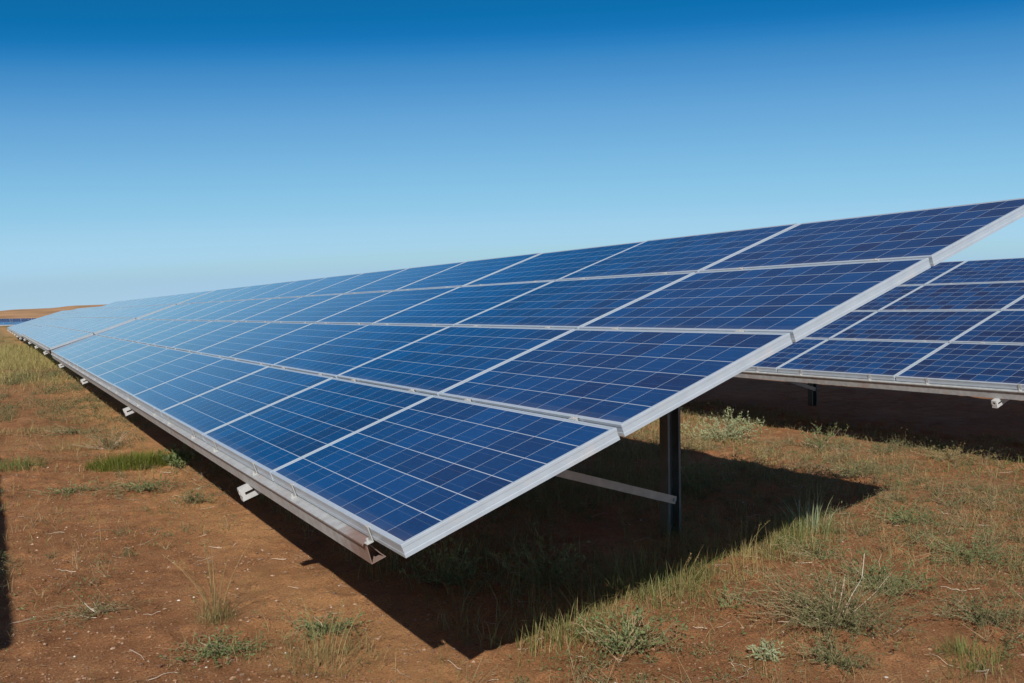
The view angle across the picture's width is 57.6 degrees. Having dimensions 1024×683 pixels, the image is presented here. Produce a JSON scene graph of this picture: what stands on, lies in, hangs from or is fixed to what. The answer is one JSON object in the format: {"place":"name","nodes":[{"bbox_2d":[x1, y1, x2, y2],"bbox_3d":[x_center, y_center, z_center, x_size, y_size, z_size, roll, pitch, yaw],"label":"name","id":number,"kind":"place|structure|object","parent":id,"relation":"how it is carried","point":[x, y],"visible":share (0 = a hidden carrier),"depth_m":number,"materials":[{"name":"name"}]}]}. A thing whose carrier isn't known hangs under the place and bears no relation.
{"place":"outdoors","nodes":[
{"label":"outdoors","id":0,"kind":"place"},
{"bbox_2d":[0,304,106,318],"bbox_3d":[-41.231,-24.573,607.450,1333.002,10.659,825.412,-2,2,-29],"label":"ridge","id":1,"kind":"structure","parent":0,"point":[23,313],"depth_m":534.98,"materials":[{"name":"brown soil"}]},
{"bbox_2d":[0,342,111,398],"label":"tall lane grass","id":2,"kind":"structure","parent":0,"point":[8,353],"depth_m":29.90,"materials":[{"name":"plant"}]},
{"bbox_2d":[0,336,155,446],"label":"lane grass","id":3,"kind":"structure","parent":0,"point":[10,341],"depth_m":22.59,"materials":[{"name":"plant"}]},
{"bbox_2d":[37,457,887,682],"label":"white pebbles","id":4,"kind":"object","parent":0,"point":[365,594],"visible":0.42,"depth_m":5.16,"materials":[{"name":"stone"}]},
{"bbox_2d":[0,326,1023,682],"bbox_3d":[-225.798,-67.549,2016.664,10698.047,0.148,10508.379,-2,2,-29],"label":"ground","id":5,"kind":"structure","parent":0,"point":[946,414],"depth_m":5.62,"materials":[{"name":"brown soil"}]},
{"bbox_2d":[0,321,22,325],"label":"solar table","id":6,"kind":"object","parent":5,"relation":"on","point":[12,323],"visible":0.3,"depth_m":135.96,"materials":[{"name":"glass"}]},
{"bbox_2d":[0,318,35,321],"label":"solar table","id":7,"kind":"object","parent":5,"relation":"on","point":[16,320],"visible":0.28,"depth_m":160.19,"materials":[{"name":"glass"}]},
{"bbox_2d":[0,441,47,471],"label":"grass tuft","id":8,"kind":"object","parent":5,"relation":"on","point":[25,462],"visible":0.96,"depth_m":9.70,"materials":[{"name":"plant"}]},
{"bbox_2d":[7,310,70,332],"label":"solar table","id":9,"kind":"object","parent":5,"relation":"on","point":[30,321],"visible":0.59,"depth_m":63.21,"materials":[{"name":"glass"}]},
{"bbox_2d":[11,306,100,338],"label":"solar table","id":10,"kind":"object","parent":5,"relation":"on","point":[18,331],"visible":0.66,"depth_m":48.08,"materials":[{"name":"glass"}]},
{"bbox_2d":[20,477,118,498],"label":"weed","id":11,"kind":"object","parent":5,"relation":"on","point":[66,490],"visible":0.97,"depth_m":8.35,"materials":[{"name":"green plant"}]},
{"bbox_2d":[22,418,133,436],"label":"weed","id":12,"kind":"object","parent":5,"relation":"on","point":[69,430],"visible":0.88,"depth_m":12.49,"materials":[{"name":"green plant"}]},
{"bbox_2d":[38,434,122,452],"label":"grass tuft","id":13,"kind":"object","parent":5,"relation":"on","point":[67,445],"visible":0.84,"depth_m":11.03,"materials":[{"name":"plant"}]},
{"bbox_2d":[25,590,172,633],"bbox_3d":[-2.215,1.410,4.953,0.525,0.111,0.719,1,3,42],"label":"weed","id":14,"kind":"object","parent":5,"relation":"on","point":[95,609],"visible":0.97,"depth_m":4.93,"materials":[{"name":"green plant"}]},
{"bbox_2d":[72,426,143,449],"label":"grey shrub","id":15,"kind":"object","parent":5,"relation":"on","point":[111,445],"visible":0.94,"depth_m":10.94,"materials":[{"name":"green plant"}]},
{"bbox_2d":[22,290,214,354],"bbox_3d":[-13.583,-0.226,30.282,3.691,2.377,19.900,-2,2,-29],"label":"solar table","id":16,"kind":"object","parent":5,"relation":"on","point":[48,338],"visible":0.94,"depth_m":26.02,"materials":[{"name":"glass"}]},
{"bbox_2d":[78,447,194,471],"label":"grass tuft","id":17,"kind":"object","parent":5,"relation":"on","point":[133,463],"visible":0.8,"depth_m":9.67,"materials":[{"name":"green plant"}]},
{"bbox_2d":[91,474,185,495],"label":"weed","id":18,"kind":"object","parent":5,"relation":"on","point":[141,488],"visible":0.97,"depth_m":8.36,"materials":[{"name":"green plant"}]},
{"bbox_2d":[171,487,214,502],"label":"weed","id":19,"kind":"object","parent":5,"relation":"on","point":[189,498],"visible":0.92,"depth_m":7.76,"materials":[{"name":"green plant"}]},
{"bbox_2d":[130,535,265,630],"bbox_3d":[-1.464,1.230,4.733,0.742,0.432,0.638,0,2,25],"label":"grass tuft","id":20,"kind":"object","parent":5,"relation":"on","point":[218,612],"visible":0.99,"depth_m":4.76,"materials":[{"name":"green plant"}]},
{"bbox_2d":[156,625,286,668],"bbox_3d":[-1.370,1.427,4.351,0.595,0.102,0.483,-2,2,-29],"label":"weed","id":21,"kind":"object","parent":5,"relation":"on","point":[214,651],"visible":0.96,"depth_m":4.33,"materials":[{"name":"green plant"}]},
{"bbox_2d":[280,609,370,642],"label":"weed","id":22,"kind":"object","parent":5,"relation":"on","point":[317,631],"visible":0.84,"depth_m":4.56,"materials":[{"name":"green plant"}]},
{"bbox_2d":[225,597,438,682],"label":"grass tuft","id":23,"kind":"object","parent":5,"relation":"on","point":[331,660],"visible":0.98,"depth_m":4.19,"materials":[{"name":"green plant"}]},
{"bbox_2d":[397,537,480,585],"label":"weed","id":24,"kind":"object","parent":5,"relation":"on","point":[449,566],"visible":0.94,"depth_m":5.40,"materials":[{"name":"green plant"}]},
{"bbox_2d":[0,411,1020,682],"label":"creeping weed","id":25,"kind":"object","parent":5,"relation":"on","point":[520,547],"visible":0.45,"depth_m":6.44,"materials":[{"name":"green plant"}]},
{"bbox_2d":[0,358,1023,682],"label":"weeds","id":26,"kind":"object","parent":5,"relation":"on","point":[636,438],"visible":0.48,"depth_m":7.49,"materials":[{"name":"green plant"}]},
{"bbox_2d":[0,396,1023,682],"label":"dry grass","id":27,"kind":"structure","parent":5,"relation":"on","point":[758,450],"depth_m":6.52,"materials":[{"name":"plant"}]},
{"bbox_2d":[0,422,1023,682],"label":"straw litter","id":28,"kind":"object","parent":5,"relation":"on","point":[484,572],"visible":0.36,"depth_m":5.57,"materials":[{"name":"beige plant"}]},
{"bbox_2d":[0,424,1023,682],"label":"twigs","id":29,"kind":"object","parent":5,"relation":"on","point":[490,574],"visible":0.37,"depth_m":5.67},
{"bbox_2d":[0,422,1023,682],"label":"pebbles","id":30,"kind":"object","parent":5,"relation":"on","point":[426,580],"visible":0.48,"depth_m":5.44,"materials":[{"name":"stone"}]},
{"bbox_2d":[51,198,1023,563],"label":"solar table","id":31,"kind":"object","parent":5,"relation":"on","point":[405,412],"visible":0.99,"depth_m":5.25,"materials":[{"name":"glass"}]},
{"bbox_2d":[484,522,600,585],"bbox_3d":[0.166,1.251,5.435,0.665,0.363,0.588,-1,2,-3],"label":"weed","id":32,"kind":"object","parent":5,"relation":"on","point":[555,567],"visible":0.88,"depth_m":5.43,"materials":[{"name":"green plant"}]},
{"bbox_2d":[223,435,876,650],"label":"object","id":33,"kind":"structure","parent":5,"relation":"on","point":[667,547],"depth_m":6.24,"materials":[{"name":"plant"}]},
{"bbox_2d":[559,589,651,629],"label":"grass tuft","id":34,"kind":"object","parent":5,"relation":"on","point":[613,610],"visible":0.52,"depth_m":4.80,"materials":[{"name":"plant"}]},
{"bbox_2d":[566,598,687,662],"bbox_3d":[0.561,1.335,4.352,0.575,0.239,0.552,-2,2,-29],"label":"weed","id":35,"kind":"object","parent":5,"relation":"on","point":[636,637],"visible":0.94,"depth_m":4.31,"materials":[{"name":"green plant"}]},
{"bbox_2d":[546,538,724,604],"bbox_3d":[0.740,1.270,5.265,1.049,0.294,0.965,0,2,21],"label":"grass tuft","id":36,"kind":"object","parent":5,"relation":"on","point":[636,574],"visible":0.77,"depth_m":5.26,"materials":[{"name":"green plant"}]},
{"bbox_2d":[512,496,842,668],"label":"tall grass","id":37,"kind":"structure","parent":5,"relation":"on","point":[783,531],"depth_m":5.28,"materials":[{"name":"green plant"}]},
{"bbox_2d":[648,540,716,591],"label":"grass tuft","id":38,"kind":"object","parent":5,"relation":"on","point":[684,574],"visible":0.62,"depth_m":5.33,"materials":[{"name":"plant"}]},
{"bbox_2d":[658,434,736,452],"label":"dry bush","id":39,"kind":"object","parent":5,"relation":"on","point":[700,445],"visible":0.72,"depth_m":10.15,"materials":[{"name":"plant"}]},
{"bbox_2d":[680,407,767,441],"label":"saltbush","id":40,"kind":"object","parent":5,"relation":"on","point":[729,428],"visible":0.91,"depth_m":10.81,"materials":[{"name":"plant"}]},
{"bbox_2d":[712,578,754,609],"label":"weed","id":41,"kind":"object","parent":5,"relation":"on","point":[725,601],"visible":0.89,"depth_m":4.91,"materials":[{"name":"green plant"}]},
{"bbox_2d":[699,451,789,472],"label":"weed","id":42,"kind":"object","parent":5,"relation":"on","point":[741,463],"visible":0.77,"depth_m":9.02,"materials":[{"name":"green plant"}]},
{"bbox_2d":[705,511,788,564],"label":"grass tuft","id":43,"kind":"object","parent":5,"relation":"on","point":[748,551],"visible":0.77,"depth_m":5.91,"materials":[{"name":"plant"}]},
{"bbox_2d":[745,638,786,663],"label":"weed","id":44,"kind":"object","parent":5,"relation":"on","point":[768,653],"visible":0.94,"depth_m":4.16,"materials":[{"name":"green plant"}]},
{"bbox_2d":[776,481,847,535],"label":"grass tuft","id":45,"kind":"object","parent":5,"relation":"on","point":[812,520],"visible":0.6,"depth_m":6.50,"materials":[{"name":"green plant"}]},
{"bbox_2d":[771,523,868,562],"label":"weed","id":46,"kind":"object","parent":5,"relation":"on","point":[818,550],"visible":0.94,"depth_m":5.85,"materials":[{"name":"green plant"}]},
{"bbox_2d":[790,422,856,449],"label":"saltbush","id":47,"kind":"object","parent":5,"relation":"on","point":[822,440],"visible":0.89,"depth_m":10.24,"materials":[{"name":"green plant"}]},
{"bbox_2d":[785,629,883,674],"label":"weed","id":48,"kind":"object","parent":5,"relation":"on","point":[834,658],"visible":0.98,"depth_m":4.07,"materials":[{"name":"green plant"}]},
{"bbox_2d":[723,552,954,650],"bbox_3d":[1.557,1.221,4.539,1.027,0.396,1.068,-2,2,-29],"label":"grey shrub","id":49,"kind":"object","parent":5,"relation":"on","point":[820,615],"visible":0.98,"depth_m":4.52,"materials":[{"name":"green plant"}]},
{"bbox_2d":[798,456,916,482],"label":"weed","id":50,"kind":"object","parent":5,"relation":"on","point":[851,472],"visible":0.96,"depth_m":8.35,"materials":[{"name":"green plant"}]},
{"bbox_2d":[734,257,1023,407],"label":"solar table","id":51,"kind":"object","parent":5,"relation":"on","point":[953,327],"visible":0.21,"depth_m":10.67,"materials":[{"name":"blue photovoltaic cell glass"},{"name":"aluminium"},{"name":"galvanised steel"}]},
{"bbox_2d":[814,545,946,608],"bbox_3d":[2.029,1.284,5.161,0.686,0.249,0.731,0,2,26],"label":"grey shrub","id":52,"kind":"object","parent":5,"relation":"on","point":[876,577],"visible":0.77,"depth_m":5.15,"materials":[{"name":"green plant"}]},
{"bbox_2d":[851,435,919,454],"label":"dry bush","id":53,"kind":"object","parent":5,"relation":"on","point":[890,447],"visible":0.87,"depth_m":9.80,"materials":[{"name":"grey plant"}]},
{"bbox_2d":[869,500,957,531],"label":"weed","id":54,"kind":"object","parent":5,"relation":"on","point":[902,518],"visible":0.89,"depth_m":6.74,"materials":[{"name":"green plant"}]},
{"bbox_2d":[909,443,999,460],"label":"dry bush","id":55,"kind":"object","parent":5,"relation":"on","point":[950,453],"visible":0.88,"depth_m":9.33,"materials":[{"name":"plant"}]},
{"bbox_2d":[897,524,1023,576],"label":"weed","id":56,"kind":"object","parent":5,"relation":"on","point":[969,559],"visible":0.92,"depth_m":5.75,"materials":[{"name":"green plant"}]},
{"bbox_2d":[906,628,1023,674],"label":"grass tuft","id":57,"kind":"object","parent":5,"relation":"on","point":[963,650],"visible":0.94,"depth_m":4.14,"materials":[{"name":"green plant"}]},
{"bbox_2d":[922,581,1023,637],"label":"weed","id":58,"kind":"object","parent":5,"relation":"on","point":[989,618],"visible":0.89,"depth_m":4.54,"materials":[{"name":"green plant"}]},
{"bbox_2d":[0,0,1023,310],"label":"sky","id":59,"kind":"structure","parent":0,"point":[149,148],"materials":[{"name":"blue"}]},
{"bbox_2d":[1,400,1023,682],"bbox_3d":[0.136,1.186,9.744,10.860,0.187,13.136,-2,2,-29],"label":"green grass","id":60,"kind":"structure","parent":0,"point":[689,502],"depth_m":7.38,"materials":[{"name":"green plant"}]},
{"bbox_2d":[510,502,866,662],"bbox_3d":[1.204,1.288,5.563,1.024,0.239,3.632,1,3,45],"label":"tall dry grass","id":61,"kind":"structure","parent":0,"point":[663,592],"depth_m":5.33,"materials":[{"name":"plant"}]}
]}

